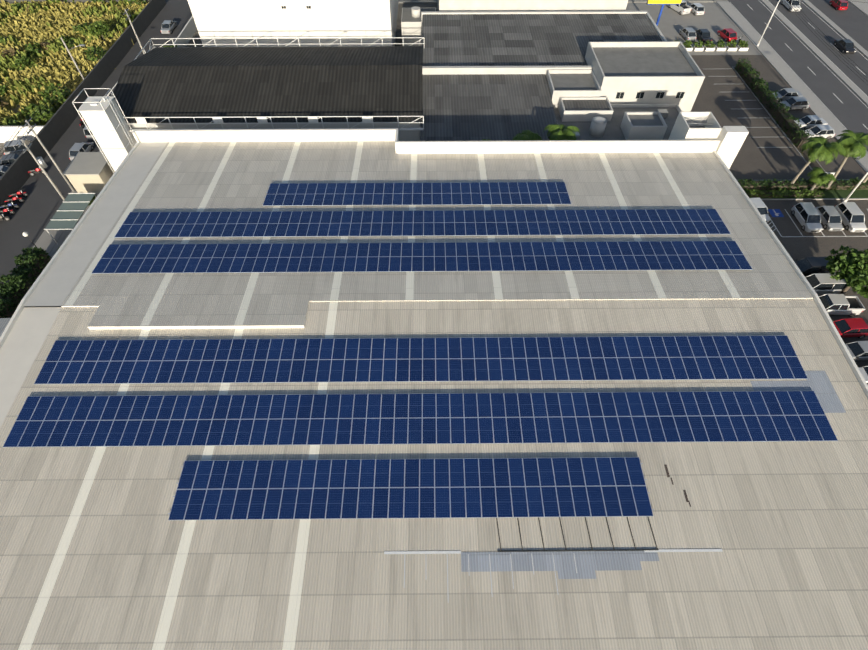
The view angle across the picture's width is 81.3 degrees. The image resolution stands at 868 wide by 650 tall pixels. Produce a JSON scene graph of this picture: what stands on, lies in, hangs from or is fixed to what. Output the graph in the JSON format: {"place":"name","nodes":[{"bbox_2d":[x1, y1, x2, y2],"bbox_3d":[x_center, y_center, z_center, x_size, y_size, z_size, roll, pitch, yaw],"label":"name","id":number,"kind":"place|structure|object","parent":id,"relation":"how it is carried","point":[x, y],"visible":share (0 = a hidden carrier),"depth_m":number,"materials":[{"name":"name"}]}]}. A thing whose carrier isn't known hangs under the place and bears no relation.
{"place":"outdoors","nodes":[
{"label":"outdoors","id":0,"kind":"place"},
{"bbox_2d":[0,143,4,158],"bbox_3d":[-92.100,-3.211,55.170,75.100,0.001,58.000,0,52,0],"label":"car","id":1,"kind":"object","parent":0,"point":[1,147],"depth_m":72.08,"materials":[{"name":"silver metal"}]},
{"bbox_2d":[0,165,8,177],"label":"car","id":2,"kind":"object","parent":1,"relation":"on","point":[4,169],"visible":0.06,"depth_m":66.94,"materials":[{"name":"grey paint"}]},
{"bbox_2d":[0,153,19,166],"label":"car","id":3,"kind":"object","parent":1,"relation":"on","point":[13,158],"visible":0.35,"depth_m":68.46,"materials":[{"name":"grey paint"}]},
{"bbox_2d":[4,139,31,154],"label":"car","id":4,"kind":"object","parent":1,"relation":"on","point":[20,149],"visible":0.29,"depth_m":70.13,"materials":[{"name":"grey paint"}]},
{"bbox_2d":[0,0,148,125],"bbox_3d":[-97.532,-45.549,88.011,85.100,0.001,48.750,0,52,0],"label":"lot grass","id":5,"kind":"structure","parent":0,"point":[15,109],"depth_m":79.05,"materials":[{"name":"green plant"}]},
{"bbox_2d":[0,126,43,142],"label":"white wall","id":6,"kind":"structure","parent":5,"relation":"on","point":[6,133],"depth_m":71.83,"materials":[{"name":"paint"}]},
{"bbox_2d":[60,37,84,79],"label":"street light","id":7,"kind":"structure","parent":5,"relation":"on","point":[77,67],"depth_m":76.81,"materials":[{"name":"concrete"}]},
{"bbox_2d":[0,0,165,212],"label":"street boundary wall","id":8,"kind":"structure","parent":5,"relation":"on","point":[15,176],"depth_m":77.05,"materials":[{"name":"grey concrete"}]},
{"bbox_2d":[0,0,420,282],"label":"road","id":9,"kind":"structure","parent":0,"point":[36,211],"depth_m":67.54,"materials":[{"name":"grey asphalt"}]},
{"bbox_2d":[0,211,9,222],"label":"motorcycle","id":10,"kind":"object","parent":9,"relation":"on","point":[5,218],"visible":0.98,"depth_m":62.23,"materials":[{"name":"grey paint"}]},
{"bbox_2d":[0,205,14,214],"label":"motorcycle","id":11,"kind":"object","parent":9,"relation":"on","point":[4,211],"visible":0.88,"depth_m":62.86,"materials":[{"name":"red paint"}]},
{"bbox_2d":[0,200,18,209],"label":"motorcycle","id":12,"kind":"object","parent":9,"relation":"on","point":[10,206],"visible":0.81,"depth_m":63.45,"materials":[{"name":"blue paint"}]},
{"bbox_2d":[4,193,23,203],"bbox_3d":[-53.407,-15.899,64.248,1.960,1.228,0.720,-19,47,-14],"label":"motorcycle","id":13,"kind":"object","parent":9,"relation":"on","point":[14,199],"visible":0.9,"depth_m":64.18,"materials":[{"name":"red paint"}]},
{"bbox_2d":[9,190,27,197],"bbox_3d":[-53.420,-16.767,64.921,1.960,1.228,0.720,-21,47,-16],"label":"motorcycle","id":14,"kind":"object","parent":9,"relation":"on","point":[19,193],"visible":0.92,"depth_m":64.86,"materials":[{"name":"red paint"}]},
{"bbox_2d":[28,165,43,175],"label":"motorcycle","id":15,"kind":"object","parent":9,"relation":"on","point":[36,171],"visible":0.83,"depth_m":67.93,"materials":[{"name":"red paint"}]},
{"bbox_2d":[69,142,93,160],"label":"car","id":16,"kind":"object","parent":9,"relation":"on","point":[75,149],"visible":0.77,"depth_m":70.10,"materials":[{"name":"grey paint"}]},
{"bbox_2d":[79,117,85,127],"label":"motorcycle","id":17,"kind":"object","parent":9,"relation":"on","point":[81,122],"visible":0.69,"depth_m":75.24,"materials":[{"name":"red paint"}]},
{"bbox_2d":[83,124,95,139],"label":"car","id":18,"kind":"object","parent":9,"relation":"on","point":[88,136],"visible":0.23,"depth_m":72.41,"materials":[{"name":"grey paint"}]},
{"bbox_2d":[160,20,176,33],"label":"street car","id":19,"kind":"object","parent":9,"relation":"on","point":[168,26],"visible":1,"depth_m":94.65,"materials":[{"name":"grey paint"}]},
{"bbox_2d":[127,122,420,141],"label":"building walls","id":20,"kind":"structure","parent":0,"point":[408,135],"depth_m":64.48,"materials":[{"name":"paint"}]},
{"bbox_2d":[107,37,423,131],"bbox_3d":[-21.919,-31.946,72.369,41.112,8.052,22.160,0,52,0],"label":"roof truss frame","id":21,"kind":"object","parent":20,"relation":"attached to","point":[263,120],"visible":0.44,"depth_m":63.38,"materials":[{"name":"silver metal"}]},
{"bbox_2d":[112,46,422,122],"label":"dark roof building","id":22,"kind":"structure","parent":20,"relation":"on","point":[258,81],"depth_m":66.72,"materials":[{"name":"black metal"}]},
{"bbox_2d":[187,0,397,46],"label":"white building","id":23,"kind":"structure","parent":0,"point":[328,22],"depth_m":82.85,"materials":[{"name":"paint"}]},
{"bbox_2d":[166,2,437,46],"bbox_3d":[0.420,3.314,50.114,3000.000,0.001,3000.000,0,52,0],"label":"ground","id":24,"kind":"structure","parent":0,"point":[399,17],"depth_m":98.56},
{"bbox_2d":[99,15,196,151],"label":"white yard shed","id":25,"kind":"structure","parent":24,"relation":"on","point":[189,29],"depth_m":92.52,"materials":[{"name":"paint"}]},
{"bbox_2d":[0,129,867,415],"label":"building walls","id":26,"kind":"structure","parent":24,"relation":"on","point":[452,147],"depth_m":57.64,"materials":[{"name":"white paint"}]},
{"bbox_2d":[24,141,813,328],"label":"roof slope","id":27,"kind":"structure","parent":26,"relation":"on","point":[208,176],"depth_m":48.27,"materials":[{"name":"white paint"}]},
{"bbox_2d":[262,182,570,205],"bbox_3d":[-1.725,-13.646,52.696,31.652,0.368,3.940,0,52,0],"label":"solar array row","id":28,"kind":"object","parent":27,"relation":"on","point":[314,194],"visible":1,"depth_m":52.62,"materials":[{"name":"blue"}]},
{"bbox_2d":[91,241,752,273],"bbox_3d":[-0.984,-6.205,46.227,58.976,0.368,3.940,0,52,0],"label":"solar array row","id":29,"kind":"object","parent":27,"relation":"on","point":[417,257],"visible":0.98,"depth_m":46.09,"materials":[{"name":"blue"}]},
{"bbox_2d":[114,209,730,237],"bbox_3d":[-1.023,-9.946,49.480,58.976,0.368,3.940,0,52,0],"label":"solar array row","id":30,"kind":"object","parent":27,"relation":"on","point":[437,222],"visible":1,"depth_m":49.35,"materials":[{"name":"blue"}]},
{"bbox_2d":[0,299,867,649],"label":"roof slope","id":31,"kind":"structure","parent":26,"relation":"on","point":[762,545],"depth_m":32.10,"materials":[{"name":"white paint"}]},
{"bbox_2d":[168,457,653,519],"bbox_3d":[-1.475,10.903,33.848,31.652,0.368,3.940,0,52,0],"label":"solar array row","id":32,"kind":"object","parent":31,"relation":"on","point":[444,497],"visible":1,"depth_m":33.72,"materials":[{"name":"blue"}]},
{"bbox_2d":[3,391,837,446],"bbox_3d":[-0.854,6.777,36.695,58.976,0.368,3.940,0,52,0],"label":"solar array row","id":33,"kind":"object","parent":31,"relation":"on","point":[158,420],"visible":1,"depth_m":36.58,"materials":[{"name":"blue"}]},
{"bbox_2d":[34,335,807,383],"bbox_3d":[-0.893,2.696,39.510,58.976,0.368,3.940,0,52,0],"label":"solar array row","id":34,"kind":"object","parent":31,"relation":"on","point":[173,360],"visible":1,"depth_m":39.39,"materials":[{"name":"blue"}]},
{"bbox_2d":[496,517,658,551],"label":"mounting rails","id":35,"kind":"object","parent":31,"relation":"on","point":[577,550],"visible":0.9,"depth_m":31.89,"materials":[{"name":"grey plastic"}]},
{"bbox_2d":[401,0,627,45],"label":"white building","id":36,"kind":"structure","parent":24,"relation":"on","point":[411,23],"depth_m":86.34,"materials":[{"name":"paint"}]},
{"bbox_2d":[512,130,542,140],"bbox_3d":[11.181,-20.853,63.879,3.327,7.874,3.486,-17,54,-13],"label":"bush","id":37,"kind":"object","parent":24,"relation":"on","point":[526,135],"visible":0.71,"depth_m":60.62,"materials":[{"name":"green plant"}]},
{"bbox_2d":[421,11,666,74],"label":"grey roof building","id":38,"kind":"structure","parent":24,"relation":"on","point":[498,42],"depth_m":79.35,"materials":[{"name":"white paint"}]},
{"bbox_2d":[543,124,579,140],"bbox_3d":[15.275,-20.588,62.980,4.400,8.969,3.966,0,52,0],"label":"court palm","id":39,"kind":"object","parent":24,"relation":"on","point":[560,132],"visible":0.83,"depth_m":59.67,"materials":[{"name":"green plant"}]},
{"bbox_2d":[546,41,704,139],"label":"white flat roof building","id":40,"kind":"structure","parent":24,"relation":"on","point":[646,90],"depth_m":69.09,"materials":[{"name":"paint"}]},
{"bbox_2d":[668,112,748,168],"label":"parapet block","id":41,"kind":"structure","parent":24,"relation":"on","point":[697,126],"depth_m":57.66,"materials":[{"name":"white paint"}]},
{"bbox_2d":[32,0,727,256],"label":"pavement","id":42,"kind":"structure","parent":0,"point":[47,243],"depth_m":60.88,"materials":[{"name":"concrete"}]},
{"bbox_2d":[0,318,10,336],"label":"roof","id":43,"kind":"structure","parent":42,"relation":"on","point":[4,322],"depth_m":48.70,"materials":[{"name":"paint"}]},
{"bbox_2d":[0,247,51,317],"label":"tree","id":44,"kind":"object","parent":42,"relation":"on","point":[24,276],"visible":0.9,"depth_m":53.68,"materials":[{"name":"green plant"}]},
{"bbox_2d":[22,232,35,246],"bbox_3d":[-45.296,-9.084,57.351,0.560,3.760,0.560,0,52,0],"label":"globe lamp","id":45,"kind":"object","parent":42,"relation":"on","point":[25,234],"visible":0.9,"depth_m":56.04,"materials":[{"name":"white glass"}]},
{"bbox_2d":[18,135,64,200],"bbox_3d":[-46.059,-17.950,60.596,0.960,9.500,2.000,0,52,0],"label":"utility pole","id":46,"kind":"object","parent":42,"relation":"on","point":[41,163],"visible":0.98,"depth_m":59.07,"materials":[{"name":"concrete"}]},
{"bbox_2d":[22,117,74,190],"bbox_3d":[-47.094,-20.546,62.294,0.340,10.000,2.000,0,52,0],"label":"utility pole","id":47,"kind":"object","parent":42,"relation":"on","point":[51,158],"visible":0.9,"depth_m":61.63,"materials":[{"name":"concrete"}]},
{"bbox_2d":[44,193,95,243],"bbox_3d":[-43.138,-12.830,60.953,3.240,2.460,6.560,0,52,0],"label":"canopy","id":48,"kind":"object","parent":42,"relation":"on","point":[70,211],"visible":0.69,"depth_m":59.84,"materials":[{"name":"green"}]},
{"bbox_2d":[62,152,114,192],"bbox_3d":[-44.307,-19.838,66.016,4.600,3.050,4.800,0,52,0],"label":"beige kiosk","id":49,"kind":"object","parent":42,"relation":"on","point":[87,172],"visible":0.86,"depth_m":64.73,"materials":[{"name":"paint"}]},
{"bbox_2d":[72,88,135,172],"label":"tower","id":50,"kind":"structure","parent":42,"relation":"on","point":[105,121],"depth_m":60.98,"materials":[{"name":"paint"}]},
{"bbox_2d":[57,45,177,250],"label":"yard bushes","id":51,"kind":"object","parent":42,"relation":"on","point":[92,200],"visible":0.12,"depth_m":64.43,"materials":[{"name":"green plant"}]},
{"bbox_2d":[123,9,144,53],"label":"utility pole","id":52,"kind":"object","parent":42,"relation":"on","point":[133,29],"visible":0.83,"depth_m":79.54,"materials":[{"name":"concrete"}]},
{"bbox_2d":[0,0,867,170],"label":"overhead cables","id":53,"kind":"object","parent":52,"relation":"attached to","point":[143,3],"visible":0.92,"depth_m":69.77,"materials":[{"name":"black plastic"}]},
{"bbox_2d":[420,74,557,140],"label":"grey roof building","id":54,"kind":"structure","parent":0,"point":[480,107],"depth_m":67.87,"materials":[{"name":"paint"}]},
{"bbox_2d":[626,2,761,54],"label":"parking lot","id":55,"kind":"structure","parent":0,"point":[714,18],"depth_m":97.98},
{"bbox_2d":[646,0,681,25],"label":"sign post","id":56,"kind":"object","parent":55,"relation":"on","point":[658,2],"visible":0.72,"depth_m":91.43,"materials":[{"name":"yellow metal"}]},
{"bbox_2d":[668,0,691,14],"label":"pickup car","id":57,"kind":"object","parent":55,"relation":"on","point":[682,8],"visible":0.77,"depth_m":100.14,"materials":[{"name":"white paint"}]},
{"bbox_2d":[679,28,696,40],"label":"silver car","id":58,"kind":"object","parent":55,"relation":"on","point":[688,34],"visible":1,"depth_m":92.67,"materials":[{"name":"grey paint"}]},
{"bbox_2d":[688,3,704,14],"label":"car","id":59,"kind":"object","parent":55,"relation":"on","point":[697,9],"visible":0.79,"depth_m":99.61,"materials":[{"name":"white paint"}]},
{"bbox_2d":[695,29,711,42],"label":"car","id":60,"kind":"object","parent":55,"relation":"on","point":[703,35],"visible":0.79,"depth_m":92.39,"materials":[{"name":"grey paint"}]},
{"bbox_2d":[682,39,748,50],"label":"planter boxes","id":61,"kind":"object","parent":55,"relation":"on","point":[742,45],"visible":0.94,"depth_m":90.54,"materials":[{"name":"green plant"}]},
{"bbox_2d":[717,28,736,41],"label":"red car","id":62,"kind":"object","parent":55,"relation":"on","point":[728,34],"visible":0.96,"depth_m":92.64,"materials":[{"name":"red paint"}]},
{"bbox_2d":[690,55,867,366],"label":"lot pavers","id":63,"kind":"object","parent":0,"point":[725,96],"visible":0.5,"depth_m":71.03,"materials":[{"name":"grey concrete"}]},
{"bbox_2d":[750,198,770,221],"bbox_3d":[40.145,-14.390,62.893,1.920,1.475,4.024,-4,52,-3],"label":"van","id":64,"kind":"object","parent":63,"relation":"on","point":[760,206],"visible":0.58,"depth_m":62.09,"materials":[{"name":"white paint"}]},
{"bbox_2d":[768,209,783,216],"bbox_3d":[42.994,-14.071,63.586,1.500,0.004,1.500,0,52,0],"label":"accessible parking sign","id":65,"kind":"object","parent":63,"relation":"on","point":[775,212],"visible":1,"depth_m":63.59,"materials":[{"name":"blue paint"}]},
{"bbox_2d":[773,88,802,101],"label":"car","id":66,"kind":"object","parent":63,"relation":"on","point":[784,94],"visible":0.6,"depth_m":79.52,"materials":[{"name":"grey paint"}]},
{"bbox_2d":[779,96,809,110],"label":"car","id":67,"kind":"object","parent":63,"relation":"on","point":[799,102],"visible":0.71,"depth_m":77.89,"materials":[{"name":"grey paint"}]},
{"bbox_2d":[791,202,822,231],"bbox_3d":[45.758,-13.228,61.854,2.040,1.692,4.424,0,52,0],"label":"white car","id":68,"kind":"object","parent":63,"relation":"on","point":[807,215],"visible":1,"depth_m":61.23,"materials":[{"name":"white paint"}]},
{"bbox_2d":[794,115,827,129],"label":"car","id":69,"kind":"object","parent":63,"relation":"on","point":[807,121],"visible":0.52,"depth_m":74.63,"materials":[{"name":"white paint"}]},
{"bbox_2d":[795,257,829,276],"bbox_3d":[42.127,-6.488,56.627,4.424,1.692,2.040,-2,52,-2],"label":"car","id":70,"kind":"object","parent":63,"relation":"on","point":[807,266],"visible":0.46,"depth_m":56.03,"materials":[{"name":"grey paint"}]},
{"bbox_2d":[805,125,835,139],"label":"car","id":71,"kind":"object","parent":63,"relation":"on","point":[826,131],"visible":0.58,"depth_m":72.94,"materials":[{"name":"white paint"}]},
{"bbox_2d":[805,273,846,294],"bbox_3d":[42.148,-4.416,54.893,4.624,1.892,2.070,0,52,0],"label":"side car","id":72,"kind":"object","parent":63,"relation":"on","point":[822,283],"visible":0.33,"depth_m":54.19,"materials":[{"name":"white paint"}]},
{"bbox_2d":[815,206,843,230],"bbox_3d":[48.458,-13.178,61.954,1.920,1.475,4.024,0,52,0],"label":"white car","id":73,"kind":"object","parent":63,"relation":"on","point":[831,220],"visible":0.88,"depth_m":61.22,"materials":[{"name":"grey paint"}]},
{"bbox_2d":[818,294,864,316],"bbox_3d":[42.171,-2.158,53.236,5.124,1.742,2.070,1,52,1],"label":"pickup truck","id":74,"kind":"object","parent":63,"relation":"on","point":[841,304],"visible":0.62,"depth_m":52.73,"materials":[{"name":"white paint"}]},
{"bbox_2d":[824,245,867,297],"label":"lot tree","id":75,"kind":"object","parent":63,"relation":"on","point":[851,266],"visible":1,"depth_m":51.51,"materials":[{"name":"green plant"}]},
{"bbox_2d":[833,318,867,337],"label":"car","id":76,"kind":"object","parent":63,"relation":"on","point":[852,327],"visible":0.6,"depth_m":51.00,"materials":[{"name":"red paint"}]},
{"bbox_2d":[835,202,866,231],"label":"white car","id":77,"kind":"object","parent":63,"relation":"on","point":[852,214],"visible":0.88,"depth_m":61.17,"materials":[{"name":"white paint"}]},
{"bbox_2d":[843,172,867,201],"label":"light pole","id":78,"kind":"object","parent":63,"relation":"on","point":[853,190],"visible":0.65,"depth_m":63.09,"materials":[{"name":"white metal"}]},
{"bbox_2d":[845,341,867,360],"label":"car","id":79,"kind":"object","parent":63,"relation":"on","point":[858,350],"visible":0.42,"depth_m":49.36,"materials":[{"name":"grey paint"}]},
{"bbox_2d":[858,365,867,384],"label":"car","id":80,"kind":"object","parent":63,"relation":"on","point":[864,370],"visible":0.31,"depth_m":48.12,"materials":[{"name":"white paint"}]},
{"bbox_2d":[716,0,867,174],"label":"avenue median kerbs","id":81,"kind":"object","parent":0,"point":[818,108],"visible":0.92,"depth_m":89.50,"materials":[{"name":"grey concrete"}]},
{"bbox_2d":[757,0,779,45],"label":"light pole","id":82,"kind":"object","parent":81,"relation":"on","point":[768,23],"visible":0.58,"depth_m":89.00,"materials":[{"name":"white metal"}]},
{"bbox_2d":[728,0,867,152],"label":"avenue road","id":83,"kind":"structure","parent":0,"point":[823,82],"depth_m":91.71,"materials":[{"name":"grey asphalt"}]},
{"bbox_2d":[781,0,801,10],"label":"car","id":84,"kind":"object","parent":83,"relation":"on","point":[792,5],"visible":0.9,"depth_m":100.76,"materials":[{"name":"white paint"}]},
{"bbox_2d":[734,2,867,236],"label":"road markings","id":85,"kind":"object","parent":83,"relation":"on","point":[823,104],"visible":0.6,"depth_m":82.45,"materials":[{"name":"white paint"}]},
{"bbox_2d":[829,0,847,9],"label":"red car","id":86,"kind":"object","parent":83,"relation":"on","point":[840,4],"visible":0.98,"depth_m":101.09,"materials":[{"name":"red paint"}]},
{"bbox_2d":[834,39,855,53],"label":"dark car","id":87,"kind":"object","parent":83,"relation":"on","point":[845,46],"visible":1,"depth_m":89.85,"materials":[{"name":"grey paint"}]},
{"bbox_2d":[732,66,867,199],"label":"lawn strip","id":88,"kind":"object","parent":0,"point":[844,194],"visible":0.19,"depth_m":65.92,"materials":[{"name":"plant"}]},
{"bbox_2d":[735,58,813,147],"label":"hedge","id":89,"kind":"object","parent":88,"relation":"on","point":[785,121],"visible":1,"depth_m":77.54,"materials":[{"name":"green plant"}]},
{"bbox_2d":[744,188,824,197],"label":"hedge","id":90,"kind":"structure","parent":88,"relation":"on","point":[782,193],"depth_m":65.17,"materials":[{"name":"green plant"}]},
{"bbox_2d":[738,177,867,190],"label":"planting bed","id":91,"kind":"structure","parent":88,"relation":"on","point":[769,184],"depth_m":65.92,"materials":[{"name":"green plant"}]},
{"bbox_2d":[791,136,845,183],"bbox_3d":[47.410,-20.014,63.650,4.735,7.210,4.619,0,52,0],"label":"palm","id":92,"kind":"object","parent":88,"relation":"on","point":[822,148],"visible":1,"depth_m":61.14,"materials":[{"name":"green plant"}]},
{"bbox_2d":[807,167,834,191],"bbox_3d":[48.911,-18.115,64.622,3.172,3.344,2.745,28,57,20],"label":"palm","id":93,"kind":"object","parent":88,"relation":"on","point":[819,176],"visible":0.98,"depth_m":63.62,"materials":[{"name":"green plant"}]},
{"bbox_2d":[825,130,867,190],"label":"palm","id":94,"kind":"object","parent":88,"relation":"on","point":[852,142],"visible":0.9,"depth_m":60.99,"materials":[{"name":"green plant"}]}
]}

